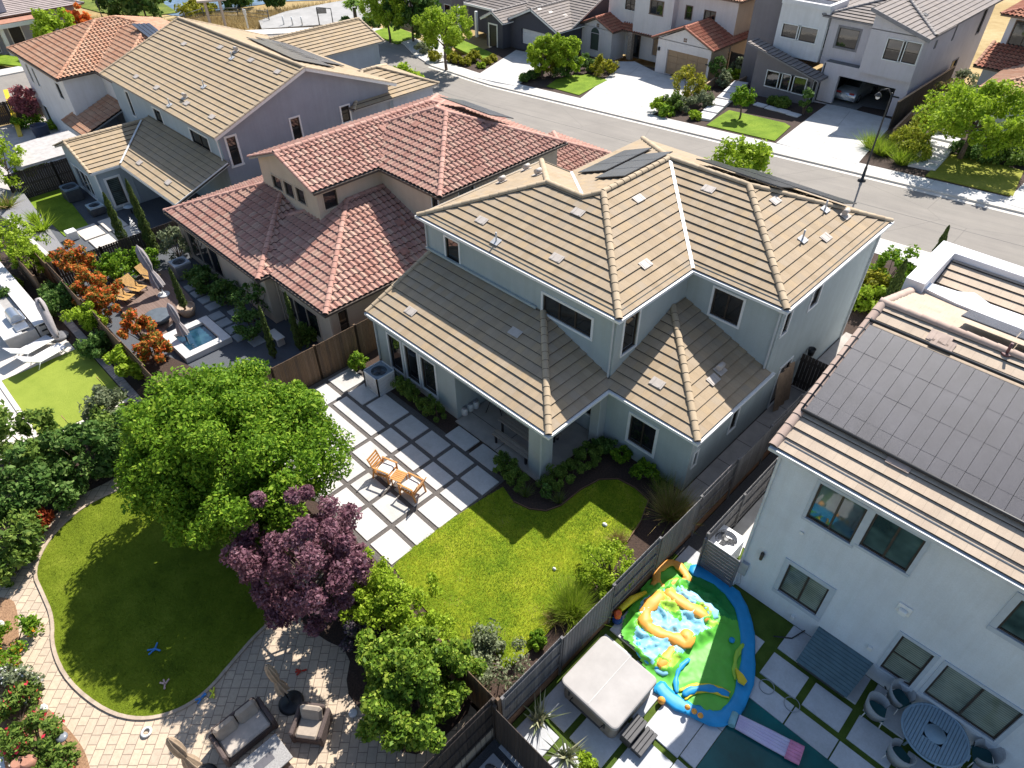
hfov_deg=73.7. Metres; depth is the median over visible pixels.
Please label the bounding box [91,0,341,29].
tall dry grass
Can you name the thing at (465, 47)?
lawn
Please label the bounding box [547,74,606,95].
lawn
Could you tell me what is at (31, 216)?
grass clump
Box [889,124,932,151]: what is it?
shrub
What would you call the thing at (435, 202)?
window
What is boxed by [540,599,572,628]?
grass clump
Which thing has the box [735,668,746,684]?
paddle
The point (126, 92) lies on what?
window
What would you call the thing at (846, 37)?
window
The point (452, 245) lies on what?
window
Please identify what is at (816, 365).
garden gate
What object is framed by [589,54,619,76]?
shrub
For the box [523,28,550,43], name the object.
garage door
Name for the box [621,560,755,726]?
inflatable water park
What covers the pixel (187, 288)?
stepping pad
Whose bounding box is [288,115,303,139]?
window
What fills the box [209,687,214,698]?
toy
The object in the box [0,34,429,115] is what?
street
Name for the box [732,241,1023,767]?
two storey house
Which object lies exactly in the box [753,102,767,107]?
stepping slab
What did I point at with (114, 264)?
shrub
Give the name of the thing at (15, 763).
terracotta pot
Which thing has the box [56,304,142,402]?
block edging
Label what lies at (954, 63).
window
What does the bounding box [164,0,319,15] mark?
pond
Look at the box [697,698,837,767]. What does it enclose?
pool
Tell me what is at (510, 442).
bench
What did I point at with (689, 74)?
shrub
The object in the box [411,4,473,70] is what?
street tree
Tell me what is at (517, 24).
single storey house
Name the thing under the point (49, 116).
window
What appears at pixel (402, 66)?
street tree
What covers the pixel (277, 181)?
window
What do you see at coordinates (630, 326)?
window
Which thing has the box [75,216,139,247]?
patio
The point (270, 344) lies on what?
cypress tree
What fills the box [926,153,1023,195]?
lawn
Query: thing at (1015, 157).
shrub
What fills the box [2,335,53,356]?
chaise lounge
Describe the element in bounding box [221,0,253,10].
tree
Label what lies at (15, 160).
wispy tree
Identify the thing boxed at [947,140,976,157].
shrub
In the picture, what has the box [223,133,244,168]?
window
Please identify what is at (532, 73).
shrub
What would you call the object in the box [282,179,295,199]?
window
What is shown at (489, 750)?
gravel bed
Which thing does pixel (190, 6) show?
tree
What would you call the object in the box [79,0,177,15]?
pond bank
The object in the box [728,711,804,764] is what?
pool float
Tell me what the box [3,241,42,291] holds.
wooden fence
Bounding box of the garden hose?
[773,630,886,689]
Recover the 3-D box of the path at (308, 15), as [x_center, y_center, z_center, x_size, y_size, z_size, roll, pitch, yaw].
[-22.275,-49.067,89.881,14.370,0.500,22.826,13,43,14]
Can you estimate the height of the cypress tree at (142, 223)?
5.092 m
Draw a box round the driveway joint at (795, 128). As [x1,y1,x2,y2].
[598,67,859,150]
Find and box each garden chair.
[366,449,397,484]
[397,472,426,502]
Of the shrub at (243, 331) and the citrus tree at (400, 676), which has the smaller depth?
the citrus tree at (400, 676)
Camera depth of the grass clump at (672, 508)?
24.54 m
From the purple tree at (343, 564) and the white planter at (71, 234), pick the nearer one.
the purple tree at (343, 564)
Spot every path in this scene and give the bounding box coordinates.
[259,0,380,28]
[680,332,851,509]
[732,494,764,547]
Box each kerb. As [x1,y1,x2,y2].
[0,32,431,76]
[430,65,1023,213]
[879,239,929,254]
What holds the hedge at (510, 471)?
on the garden bed at (609, 467)
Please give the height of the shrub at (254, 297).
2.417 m
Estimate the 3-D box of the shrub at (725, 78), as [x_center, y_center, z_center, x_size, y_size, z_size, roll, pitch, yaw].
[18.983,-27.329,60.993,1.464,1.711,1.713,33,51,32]
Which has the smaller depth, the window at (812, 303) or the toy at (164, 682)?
the toy at (164, 682)
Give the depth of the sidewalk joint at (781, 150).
49.41 m
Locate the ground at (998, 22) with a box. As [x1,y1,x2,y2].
[0,0,1021,758]
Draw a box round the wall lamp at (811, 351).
[807,346,815,356]
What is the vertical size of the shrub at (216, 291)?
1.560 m
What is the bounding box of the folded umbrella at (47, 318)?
[35,297,69,342]
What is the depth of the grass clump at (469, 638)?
20.91 m
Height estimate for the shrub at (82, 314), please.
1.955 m
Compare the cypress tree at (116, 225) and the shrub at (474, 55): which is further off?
the shrub at (474, 55)
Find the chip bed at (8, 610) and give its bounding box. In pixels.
[0,597,89,767]
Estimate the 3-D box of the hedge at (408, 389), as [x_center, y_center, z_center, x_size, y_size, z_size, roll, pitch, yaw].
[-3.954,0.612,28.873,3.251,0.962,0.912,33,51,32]
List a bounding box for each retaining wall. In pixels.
[7,218,60,272]
[699,77,715,92]
[735,76,746,81]
[892,109,914,135]
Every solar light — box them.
[39,704,47,712]
[55,732,67,742]
[348,708,357,717]
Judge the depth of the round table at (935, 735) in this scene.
18.70 m
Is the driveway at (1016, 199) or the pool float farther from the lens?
the driveway at (1016, 199)
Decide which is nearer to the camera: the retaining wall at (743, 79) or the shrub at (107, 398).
the shrub at (107, 398)
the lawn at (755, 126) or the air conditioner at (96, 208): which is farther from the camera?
the lawn at (755, 126)
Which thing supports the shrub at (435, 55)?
on the sidewalk at (410, 43)
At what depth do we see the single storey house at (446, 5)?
82.78 m
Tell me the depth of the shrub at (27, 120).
58.15 m
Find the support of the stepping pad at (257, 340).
on the gravel yard at (243, 349)
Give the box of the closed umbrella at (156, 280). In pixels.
[135,245,169,297]
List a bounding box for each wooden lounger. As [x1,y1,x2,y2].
[111,284,135,304]
[120,273,147,295]
[134,263,161,281]
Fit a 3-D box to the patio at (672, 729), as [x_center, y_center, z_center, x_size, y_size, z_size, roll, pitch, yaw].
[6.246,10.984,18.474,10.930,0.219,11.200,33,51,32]
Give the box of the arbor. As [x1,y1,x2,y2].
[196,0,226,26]
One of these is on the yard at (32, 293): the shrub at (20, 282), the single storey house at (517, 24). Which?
the shrub at (20, 282)
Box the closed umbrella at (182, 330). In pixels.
[166,303,188,340]
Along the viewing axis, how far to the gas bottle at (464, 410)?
28.47 m
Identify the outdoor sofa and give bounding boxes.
[208,697,278,767]
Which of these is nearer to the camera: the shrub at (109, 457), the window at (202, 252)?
the shrub at (109, 457)
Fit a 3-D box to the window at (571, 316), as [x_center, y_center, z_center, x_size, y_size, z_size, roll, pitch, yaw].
[2.088,-2.614,25.950,2.627,1.052,0.126,33,51,32]
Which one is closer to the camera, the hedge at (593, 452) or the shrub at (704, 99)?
the hedge at (593, 452)
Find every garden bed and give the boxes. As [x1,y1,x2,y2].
[0,352,192,561]
[300,331,845,724]
[300,560,471,753]
[447,46,525,72]
[521,55,1023,196]
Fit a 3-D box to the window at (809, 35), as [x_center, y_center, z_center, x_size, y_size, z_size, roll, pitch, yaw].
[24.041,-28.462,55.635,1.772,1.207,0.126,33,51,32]
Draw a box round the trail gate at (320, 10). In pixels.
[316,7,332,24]
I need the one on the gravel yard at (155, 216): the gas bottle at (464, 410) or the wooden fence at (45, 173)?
the wooden fence at (45, 173)
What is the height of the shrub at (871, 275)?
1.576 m
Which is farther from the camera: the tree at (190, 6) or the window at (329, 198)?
the tree at (190, 6)
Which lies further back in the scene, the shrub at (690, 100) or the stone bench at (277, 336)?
the shrub at (690, 100)
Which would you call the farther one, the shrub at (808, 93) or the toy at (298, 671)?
the shrub at (808, 93)
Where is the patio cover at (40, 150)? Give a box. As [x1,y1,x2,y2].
[15,130,75,179]
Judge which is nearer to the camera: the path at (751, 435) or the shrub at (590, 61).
the path at (751, 435)
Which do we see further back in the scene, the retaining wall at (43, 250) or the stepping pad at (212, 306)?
the retaining wall at (43, 250)
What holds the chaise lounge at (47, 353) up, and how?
on the patio at (10, 365)
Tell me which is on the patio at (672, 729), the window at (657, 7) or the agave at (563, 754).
the agave at (563, 754)
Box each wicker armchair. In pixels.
[288,702,332,746]
[860,691,890,727]
[881,738,916,767]
[885,678,915,714]
[967,738,1005,767]
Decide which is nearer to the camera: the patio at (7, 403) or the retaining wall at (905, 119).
the patio at (7, 403)
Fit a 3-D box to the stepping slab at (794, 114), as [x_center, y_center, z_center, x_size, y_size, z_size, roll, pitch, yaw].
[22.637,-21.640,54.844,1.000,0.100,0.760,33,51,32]
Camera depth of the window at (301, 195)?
34.40 m
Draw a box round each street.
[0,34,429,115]
[417,67,1023,266]
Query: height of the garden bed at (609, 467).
1.200 m
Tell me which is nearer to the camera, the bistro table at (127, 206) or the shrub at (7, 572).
the shrub at (7, 572)
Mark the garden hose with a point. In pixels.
(797, 635)
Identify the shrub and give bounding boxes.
[0,212,50,261]
[0,286,12,300]
[0,399,61,473]
[0,439,64,518]
[0,504,48,569]
[0,539,39,587]
[0,610,45,671]
[0,663,45,709]
[0,676,46,748]
[0,710,64,765]
[3,231,51,277]
[9,109,44,127]
[10,437,80,484]
[11,458,89,512]
[12,275,23,286]
[29,506,55,532]
[31,741,81,767]
[36,280,60,299]
[37,419,123,486]
[42,119,56,129]
[42,281,77,316]
[47,239,96,281]
[59,299,108,332]
[68,264,123,304]
[73,328,111,358]
[78,384,127,420]
[80,406,126,477]
[82,286,120,323]
[87,404,129,428]
[90,255,124,285]
[98,248,137,278]
[101,344,144,379]
[116,307,162,341]
[127,246,159,275]
[132,331,172,362]
[156,225,193,259]
[180,264,211,285]
[190,270,218,294]
[208,278,239,305]
[226,281,269,323]
[231,308,261,340]
[298,321,316,347]
[338,15,349,20]
[338,546,414,626]
[338,615,374,651]
[347,350,368,370]
[359,571,442,635]
[362,11,380,27]
[382,609,459,647]
[413,39,430,53]
[425,42,438,49]
[427,50,442,61]
[446,51,457,61]
[451,54,462,63]
[459,56,471,65]
[466,49,481,61]
[470,618,530,691]
[471,633,506,667]
[476,61,485,68]
[481,56,492,64]
[488,53,497,61]
[518,72,530,81]
[526,70,536,79]
[528,628,547,651]
[539,482,551,498]
[540,62,555,76]
[550,63,570,77]
[567,55,587,73]
[574,750,598,767]
[579,567,616,600]
[580,537,635,589]
[581,53,597,71]
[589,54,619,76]
[591,436,617,454]
[610,445,632,464]
[628,457,659,480]
[649,96,671,111]
[658,103,674,117]
[662,90,685,110]
[670,64,707,97]
[678,96,696,112]
[688,109,702,120]
[694,89,714,107]
[708,55,732,83]
[715,67,732,87]
[729,56,742,74]
[730,68,740,80]
[766,95,778,104]
[773,96,791,108]
[798,87,814,114]
[852,283,886,313]
[862,267,900,299]
[868,244,920,287]
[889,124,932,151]
[897,138,933,161]
[908,112,947,138]
[923,77,970,111]
[944,68,979,95]
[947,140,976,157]
[965,140,1003,163]
[991,142,1023,166]
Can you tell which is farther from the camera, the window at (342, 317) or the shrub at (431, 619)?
the window at (342, 317)
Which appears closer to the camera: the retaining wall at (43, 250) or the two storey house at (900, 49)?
the retaining wall at (43, 250)
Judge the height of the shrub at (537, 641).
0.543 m
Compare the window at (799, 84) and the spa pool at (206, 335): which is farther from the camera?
the window at (799, 84)
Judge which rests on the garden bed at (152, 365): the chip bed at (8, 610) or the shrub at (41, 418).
the shrub at (41, 418)
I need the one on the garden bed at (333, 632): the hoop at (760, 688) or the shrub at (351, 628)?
the shrub at (351, 628)
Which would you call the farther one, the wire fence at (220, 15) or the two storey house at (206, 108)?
the wire fence at (220, 15)
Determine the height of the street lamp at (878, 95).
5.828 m
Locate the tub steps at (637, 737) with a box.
[620,714,657,757]
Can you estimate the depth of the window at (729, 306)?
26.18 m
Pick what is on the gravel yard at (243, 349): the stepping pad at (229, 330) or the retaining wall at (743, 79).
the stepping pad at (229, 330)
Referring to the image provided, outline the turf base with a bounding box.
[500,548,998,767]
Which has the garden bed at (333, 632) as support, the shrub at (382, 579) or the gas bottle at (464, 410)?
the shrub at (382, 579)
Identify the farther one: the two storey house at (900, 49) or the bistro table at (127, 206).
the two storey house at (900, 49)
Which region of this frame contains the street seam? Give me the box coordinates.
[434,88,1023,246]
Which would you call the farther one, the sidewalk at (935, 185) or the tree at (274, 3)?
the tree at (274, 3)
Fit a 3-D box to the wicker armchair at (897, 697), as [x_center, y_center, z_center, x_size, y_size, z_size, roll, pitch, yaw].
[11.223,9.047,19.818,0.719,0.862,0.646,-13,43,-13]
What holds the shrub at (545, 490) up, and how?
on the garden bed at (609, 467)
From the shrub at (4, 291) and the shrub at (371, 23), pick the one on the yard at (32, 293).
the shrub at (4, 291)
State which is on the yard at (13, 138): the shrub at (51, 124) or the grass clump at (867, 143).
the shrub at (51, 124)
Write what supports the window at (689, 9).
in the two storey house at (670, 37)
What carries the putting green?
on the yard at (32, 293)
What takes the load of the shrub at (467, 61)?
on the garden bed at (500, 53)
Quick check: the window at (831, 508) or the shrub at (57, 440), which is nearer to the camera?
the window at (831, 508)
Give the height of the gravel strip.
0.300 m
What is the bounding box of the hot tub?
[562,636,656,737]
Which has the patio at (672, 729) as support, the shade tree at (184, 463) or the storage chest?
the storage chest
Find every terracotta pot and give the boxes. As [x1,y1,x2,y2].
[10,756,23,767]
[20,754,44,767]
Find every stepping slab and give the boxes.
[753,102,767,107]
[764,105,778,110]
[775,108,789,113]
[786,111,801,117]
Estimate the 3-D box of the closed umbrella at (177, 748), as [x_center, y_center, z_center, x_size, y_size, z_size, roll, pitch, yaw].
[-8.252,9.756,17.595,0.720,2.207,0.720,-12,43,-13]
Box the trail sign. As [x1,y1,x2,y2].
[242,9,248,28]
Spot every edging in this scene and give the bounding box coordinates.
[0,379,130,436]
[33,488,294,720]
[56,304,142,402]
[513,478,648,542]
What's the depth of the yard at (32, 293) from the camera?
36.07 m
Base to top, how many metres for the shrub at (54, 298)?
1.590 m
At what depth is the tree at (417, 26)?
75.18 m
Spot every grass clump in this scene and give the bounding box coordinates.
[0,187,26,208]
[14,208,49,222]
[18,210,57,231]
[460,624,492,655]
[519,485,535,496]
[527,566,611,632]
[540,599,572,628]
[549,490,566,503]
[598,518,639,548]
[636,469,723,532]
[645,469,678,493]
[847,126,891,149]
[859,130,903,155]
[876,141,930,165]
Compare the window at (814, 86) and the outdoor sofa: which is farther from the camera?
the window at (814, 86)
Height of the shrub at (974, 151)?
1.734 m
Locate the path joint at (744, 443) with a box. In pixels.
[697,386,803,486]
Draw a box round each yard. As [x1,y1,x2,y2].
[0,117,72,193]
[0,182,200,274]
[0,188,62,255]
[0,252,119,409]
[63,241,336,386]
[844,253,900,333]
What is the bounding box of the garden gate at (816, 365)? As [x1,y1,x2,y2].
[792,353,828,390]
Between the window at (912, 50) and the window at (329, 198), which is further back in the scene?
the window at (912, 50)
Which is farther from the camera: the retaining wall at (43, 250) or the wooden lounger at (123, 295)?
the retaining wall at (43, 250)
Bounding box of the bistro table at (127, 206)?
[123,203,132,213]
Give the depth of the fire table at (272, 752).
18.20 m
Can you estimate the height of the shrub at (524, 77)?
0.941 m
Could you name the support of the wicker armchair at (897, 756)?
on the patio at (672, 729)
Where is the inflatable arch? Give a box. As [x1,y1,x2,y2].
[612,591,646,624]
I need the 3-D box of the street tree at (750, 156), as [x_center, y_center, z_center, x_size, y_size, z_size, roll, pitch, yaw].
[13.368,-12.213,40.193,4.730,5.245,3.610,33,51,32]
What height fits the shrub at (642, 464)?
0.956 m
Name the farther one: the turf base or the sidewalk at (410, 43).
the sidewalk at (410, 43)
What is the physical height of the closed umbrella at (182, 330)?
2.207 m
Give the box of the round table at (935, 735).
[901,702,970,767]
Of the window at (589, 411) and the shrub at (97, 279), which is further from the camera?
the shrub at (97, 279)
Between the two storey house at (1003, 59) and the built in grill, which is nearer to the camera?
the built in grill
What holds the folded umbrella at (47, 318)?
on the patio at (10, 365)
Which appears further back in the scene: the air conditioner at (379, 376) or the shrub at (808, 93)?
the shrub at (808, 93)
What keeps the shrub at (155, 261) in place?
on the gravel yard at (243, 349)
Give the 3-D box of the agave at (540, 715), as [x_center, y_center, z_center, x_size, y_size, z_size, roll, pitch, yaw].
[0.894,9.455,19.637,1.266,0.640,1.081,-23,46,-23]
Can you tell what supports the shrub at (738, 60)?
on the ground at (998, 22)
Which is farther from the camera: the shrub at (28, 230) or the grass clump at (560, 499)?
the shrub at (28, 230)
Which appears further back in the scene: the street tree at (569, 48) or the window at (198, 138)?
the street tree at (569, 48)
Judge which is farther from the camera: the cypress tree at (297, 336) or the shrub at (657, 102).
the shrub at (657, 102)
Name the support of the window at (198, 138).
in the two storey house at (206, 108)
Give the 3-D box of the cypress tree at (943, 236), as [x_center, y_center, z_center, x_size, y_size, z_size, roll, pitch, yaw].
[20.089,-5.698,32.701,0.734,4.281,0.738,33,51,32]
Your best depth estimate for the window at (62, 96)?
52.16 m
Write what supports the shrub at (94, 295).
on the gravel yard at (243, 349)
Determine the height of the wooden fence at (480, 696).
1.860 m
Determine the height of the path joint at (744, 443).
0.005 m
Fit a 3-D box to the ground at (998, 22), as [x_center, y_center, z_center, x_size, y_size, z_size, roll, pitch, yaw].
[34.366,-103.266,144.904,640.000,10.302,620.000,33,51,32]
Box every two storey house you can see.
[0,0,84,55]
[6,15,169,135]
[52,16,439,210]
[163,93,610,358]
[364,136,893,490]
[579,0,754,80]
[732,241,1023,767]
[739,0,1002,116]
[966,0,1023,147]
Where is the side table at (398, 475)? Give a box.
[389,469,407,486]
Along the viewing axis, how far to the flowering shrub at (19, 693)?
19.28 m
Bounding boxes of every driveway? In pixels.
[410,35,452,62]
[475,50,545,85]
[580,61,697,115]
[776,104,890,163]
[1004,183,1023,208]
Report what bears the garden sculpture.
on the gravel yard at (155, 216)
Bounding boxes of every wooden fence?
[0,96,44,125]
[3,158,76,197]
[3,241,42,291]
[29,246,157,393]
[52,221,178,283]
[235,448,500,713]
[263,318,376,394]
[422,697,494,767]
[492,703,552,767]
[500,383,814,723]
[706,458,777,539]
[728,51,743,72]
[888,66,955,128]
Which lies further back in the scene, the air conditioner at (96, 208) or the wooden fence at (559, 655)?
the air conditioner at (96, 208)
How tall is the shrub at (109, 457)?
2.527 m
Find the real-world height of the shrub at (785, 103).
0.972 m
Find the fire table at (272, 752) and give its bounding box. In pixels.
[235,733,292,767]
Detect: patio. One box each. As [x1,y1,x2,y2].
[0,287,74,380]
[0,388,33,459]
[0,476,493,767]
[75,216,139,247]
[285,368,504,564]
[479,546,997,767]
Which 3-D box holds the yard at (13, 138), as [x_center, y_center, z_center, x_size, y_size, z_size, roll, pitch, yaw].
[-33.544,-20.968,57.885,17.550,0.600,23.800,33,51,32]
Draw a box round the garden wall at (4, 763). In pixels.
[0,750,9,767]
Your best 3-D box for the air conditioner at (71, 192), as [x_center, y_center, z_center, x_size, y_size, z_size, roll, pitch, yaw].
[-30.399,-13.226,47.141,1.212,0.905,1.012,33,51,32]
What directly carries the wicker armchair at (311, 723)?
on the paver patio at (105, 739)
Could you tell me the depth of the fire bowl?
34.48 m
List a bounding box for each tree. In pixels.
[0,130,46,189]
[6,84,39,116]
[29,7,75,37]
[63,2,91,23]
[91,0,157,15]
[102,192,129,248]
[108,0,171,16]
[111,356,355,552]
[124,178,159,255]
[168,267,187,309]
[173,0,217,18]
[219,484,374,637]
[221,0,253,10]
[258,0,286,9]
[258,304,276,358]
[284,292,303,350]
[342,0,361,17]
[354,625,488,753]
[358,0,411,42]
[382,0,441,40]
[393,61,424,76]
[411,0,434,38]
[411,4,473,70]
[526,32,561,77]
[545,31,585,76]
[703,134,773,174]
[729,84,757,118]
[882,259,908,297]
[912,77,1023,158]
[932,225,950,251]
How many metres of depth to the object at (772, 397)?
28.30 m
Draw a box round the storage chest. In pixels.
[796,626,873,697]
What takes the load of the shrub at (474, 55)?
on the garden bed at (500, 53)
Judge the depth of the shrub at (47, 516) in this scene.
24.08 m
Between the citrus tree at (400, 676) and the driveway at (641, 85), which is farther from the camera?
the driveway at (641, 85)
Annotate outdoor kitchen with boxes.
[0,262,50,348]
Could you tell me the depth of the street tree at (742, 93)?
53.43 m
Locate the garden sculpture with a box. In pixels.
[128,216,139,242]
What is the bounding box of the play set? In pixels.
[0,89,22,136]
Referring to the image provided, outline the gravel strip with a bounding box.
[675,452,778,555]
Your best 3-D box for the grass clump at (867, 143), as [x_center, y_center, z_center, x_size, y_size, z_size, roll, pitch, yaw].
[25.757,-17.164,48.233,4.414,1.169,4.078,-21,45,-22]
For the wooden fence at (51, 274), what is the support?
on the yard at (32, 293)
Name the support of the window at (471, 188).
in the two storey house at (324, 230)
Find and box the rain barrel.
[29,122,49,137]
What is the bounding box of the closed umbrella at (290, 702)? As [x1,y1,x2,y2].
[264,664,303,715]
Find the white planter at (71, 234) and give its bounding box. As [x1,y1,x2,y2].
[64,228,79,240]
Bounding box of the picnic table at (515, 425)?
[498,414,528,440]
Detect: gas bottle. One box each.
[461,405,467,415]
[467,401,473,411]
[473,398,478,408]
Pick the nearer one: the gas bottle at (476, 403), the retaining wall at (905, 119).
the gas bottle at (476, 403)
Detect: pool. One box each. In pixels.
[163,316,232,362]
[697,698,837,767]
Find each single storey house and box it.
[408,0,468,24]
[457,0,608,52]
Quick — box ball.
[657,696,665,704]
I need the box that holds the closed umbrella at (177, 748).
[166,737,216,767]
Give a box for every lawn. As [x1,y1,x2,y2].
[0,54,20,66]
[28,189,87,236]
[37,489,291,715]
[375,26,417,44]
[393,480,646,671]
[453,41,491,58]
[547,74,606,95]
[706,110,789,140]
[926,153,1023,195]
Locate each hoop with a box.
[759,679,774,693]
[784,696,799,711]
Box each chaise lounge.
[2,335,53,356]
[14,343,67,369]
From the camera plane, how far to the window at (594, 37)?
71.86 m
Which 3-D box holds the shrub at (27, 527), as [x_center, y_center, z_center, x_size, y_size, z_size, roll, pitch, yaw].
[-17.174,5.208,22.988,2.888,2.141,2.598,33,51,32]
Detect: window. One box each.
[7,26,26,43]
[24,63,34,83]
[30,67,40,86]
[42,104,53,122]
[54,81,65,100]
[70,162,97,200]
[103,174,129,208]
[123,89,136,117]
[151,106,163,123]
[183,229,224,278]
[188,127,211,151]
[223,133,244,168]
[270,173,283,192]
[278,287,322,341]
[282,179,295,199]
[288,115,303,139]
[294,185,307,206]
[321,188,339,211]
[336,308,350,331]
[339,103,352,123]
[385,331,405,377]
[402,342,421,387]
[418,353,438,399]
[431,197,438,207]
[443,234,460,263]
[444,4,450,13]
[458,186,474,195]
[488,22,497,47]
[540,290,593,341]
[584,409,590,416]
[590,32,599,50]
[619,310,641,357]
[624,0,634,11]
[624,411,658,458]
[633,34,640,58]
[648,0,664,16]
[684,5,692,20]
[690,448,699,469]
[703,10,715,20]
[707,285,746,328]
[726,407,740,434]
[763,69,782,89]
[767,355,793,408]
[772,557,836,621]
[776,72,794,92]
[778,310,793,338]
[779,22,801,39]
[787,75,807,95]
[795,25,818,44]
[801,478,872,548]
[806,283,824,312]
[809,81,817,101]
[821,27,828,49]
[832,25,862,51]
[853,509,930,577]
[874,630,940,691]
[881,37,907,62]
[897,40,922,65]
[917,660,1023,745]
[950,57,958,67]
[975,9,988,34]
[986,591,1023,650]
[1006,20,1023,46]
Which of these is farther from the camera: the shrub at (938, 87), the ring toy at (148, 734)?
the shrub at (938, 87)
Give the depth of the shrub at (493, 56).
71.00 m
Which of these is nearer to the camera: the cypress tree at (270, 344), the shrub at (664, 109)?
the cypress tree at (270, 344)
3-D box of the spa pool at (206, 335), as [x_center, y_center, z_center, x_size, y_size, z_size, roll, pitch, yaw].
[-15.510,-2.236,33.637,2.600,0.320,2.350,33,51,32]
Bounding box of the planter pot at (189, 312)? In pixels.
[176,301,195,317]
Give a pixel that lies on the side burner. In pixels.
(21, 326)
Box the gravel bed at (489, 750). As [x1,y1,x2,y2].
[467,739,516,767]
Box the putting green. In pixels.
[2,349,127,432]
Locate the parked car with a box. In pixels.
[834,78,877,102]
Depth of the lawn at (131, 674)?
22.03 m
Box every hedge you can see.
[390,374,446,422]
[492,450,530,491]
[535,440,603,491]
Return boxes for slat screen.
[697,537,740,587]
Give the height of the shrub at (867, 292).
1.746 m
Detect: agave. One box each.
[523,689,570,735]
[541,729,589,767]
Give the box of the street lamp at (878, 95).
[857,88,892,181]
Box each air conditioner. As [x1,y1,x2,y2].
[59,182,84,202]
[85,200,106,216]
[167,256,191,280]
[362,359,395,396]
[709,525,745,558]
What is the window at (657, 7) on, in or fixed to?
in the two storey house at (670, 37)
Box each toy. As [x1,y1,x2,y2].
[140,726,151,737]
[147,642,160,654]
[159,678,169,688]
[195,692,206,703]
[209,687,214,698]
[295,668,306,674]
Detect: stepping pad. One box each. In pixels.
[183,284,195,291]
[190,291,206,298]
[197,295,210,304]
[204,301,220,311]
[208,311,224,320]
[215,317,232,327]
[224,324,237,334]
[227,307,237,315]
[231,334,245,341]
[248,335,265,346]
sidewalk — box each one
[0,27,447,74]
[432,63,1023,210]
[874,241,928,265]
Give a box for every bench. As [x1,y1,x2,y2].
[270,329,284,346]
[491,429,527,464]
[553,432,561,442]
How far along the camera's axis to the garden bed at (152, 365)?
30.51 m
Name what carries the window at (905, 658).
in the two storey house at (886, 536)
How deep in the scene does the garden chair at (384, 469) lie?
25.89 m
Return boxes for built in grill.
[4,307,26,325]
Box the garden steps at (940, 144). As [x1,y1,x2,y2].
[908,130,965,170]
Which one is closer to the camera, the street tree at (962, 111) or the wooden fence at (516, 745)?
the wooden fence at (516, 745)
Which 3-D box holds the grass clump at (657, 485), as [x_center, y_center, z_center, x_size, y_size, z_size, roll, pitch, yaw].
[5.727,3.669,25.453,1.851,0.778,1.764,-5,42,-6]
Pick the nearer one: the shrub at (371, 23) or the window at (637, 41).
the window at (637, 41)
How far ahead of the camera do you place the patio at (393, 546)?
26.55 m
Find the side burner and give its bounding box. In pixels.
[13,321,28,331]
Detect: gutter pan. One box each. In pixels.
[429,66,1023,216]
[880,238,930,253]
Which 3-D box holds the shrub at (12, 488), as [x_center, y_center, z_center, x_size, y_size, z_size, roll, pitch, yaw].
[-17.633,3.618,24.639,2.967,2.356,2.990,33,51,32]
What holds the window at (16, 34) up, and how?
in the two storey house at (16, 19)
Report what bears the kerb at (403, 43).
on the street at (392, 54)
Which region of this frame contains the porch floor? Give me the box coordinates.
[455,400,588,481]
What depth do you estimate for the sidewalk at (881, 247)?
37.15 m
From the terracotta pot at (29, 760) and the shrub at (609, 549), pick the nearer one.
the terracotta pot at (29, 760)
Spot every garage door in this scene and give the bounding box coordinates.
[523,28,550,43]
[653,39,657,54]
[666,50,707,78]
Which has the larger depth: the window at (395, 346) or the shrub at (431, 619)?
the window at (395, 346)
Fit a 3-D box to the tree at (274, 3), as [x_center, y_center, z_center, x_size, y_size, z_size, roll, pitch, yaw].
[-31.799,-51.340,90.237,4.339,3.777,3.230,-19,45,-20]
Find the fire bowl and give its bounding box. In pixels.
[145,307,169,325]
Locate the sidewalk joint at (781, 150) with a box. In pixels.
[448,66,1001,203]
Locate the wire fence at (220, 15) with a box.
[161,6,269,19]
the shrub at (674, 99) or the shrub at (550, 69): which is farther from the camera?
the shrub at (550, 69)
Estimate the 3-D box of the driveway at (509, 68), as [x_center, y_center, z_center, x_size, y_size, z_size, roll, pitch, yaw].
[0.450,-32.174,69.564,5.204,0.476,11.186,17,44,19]
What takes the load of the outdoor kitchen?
on the patio at (10, 365)
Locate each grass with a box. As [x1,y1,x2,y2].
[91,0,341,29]
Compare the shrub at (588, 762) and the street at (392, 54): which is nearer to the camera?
the shrub at (588, 762)
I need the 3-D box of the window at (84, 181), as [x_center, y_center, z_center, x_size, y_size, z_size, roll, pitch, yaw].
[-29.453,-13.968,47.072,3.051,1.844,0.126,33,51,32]
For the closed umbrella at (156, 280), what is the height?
2.714 m
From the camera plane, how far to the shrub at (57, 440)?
25.22 m
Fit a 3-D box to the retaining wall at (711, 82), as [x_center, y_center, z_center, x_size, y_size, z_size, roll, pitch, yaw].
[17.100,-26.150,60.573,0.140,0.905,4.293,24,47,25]
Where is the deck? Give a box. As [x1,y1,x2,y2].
[117,270,193,334]
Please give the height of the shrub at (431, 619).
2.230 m
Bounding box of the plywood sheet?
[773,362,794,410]
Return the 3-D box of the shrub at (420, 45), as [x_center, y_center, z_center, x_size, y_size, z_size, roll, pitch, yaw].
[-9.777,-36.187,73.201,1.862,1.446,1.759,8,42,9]

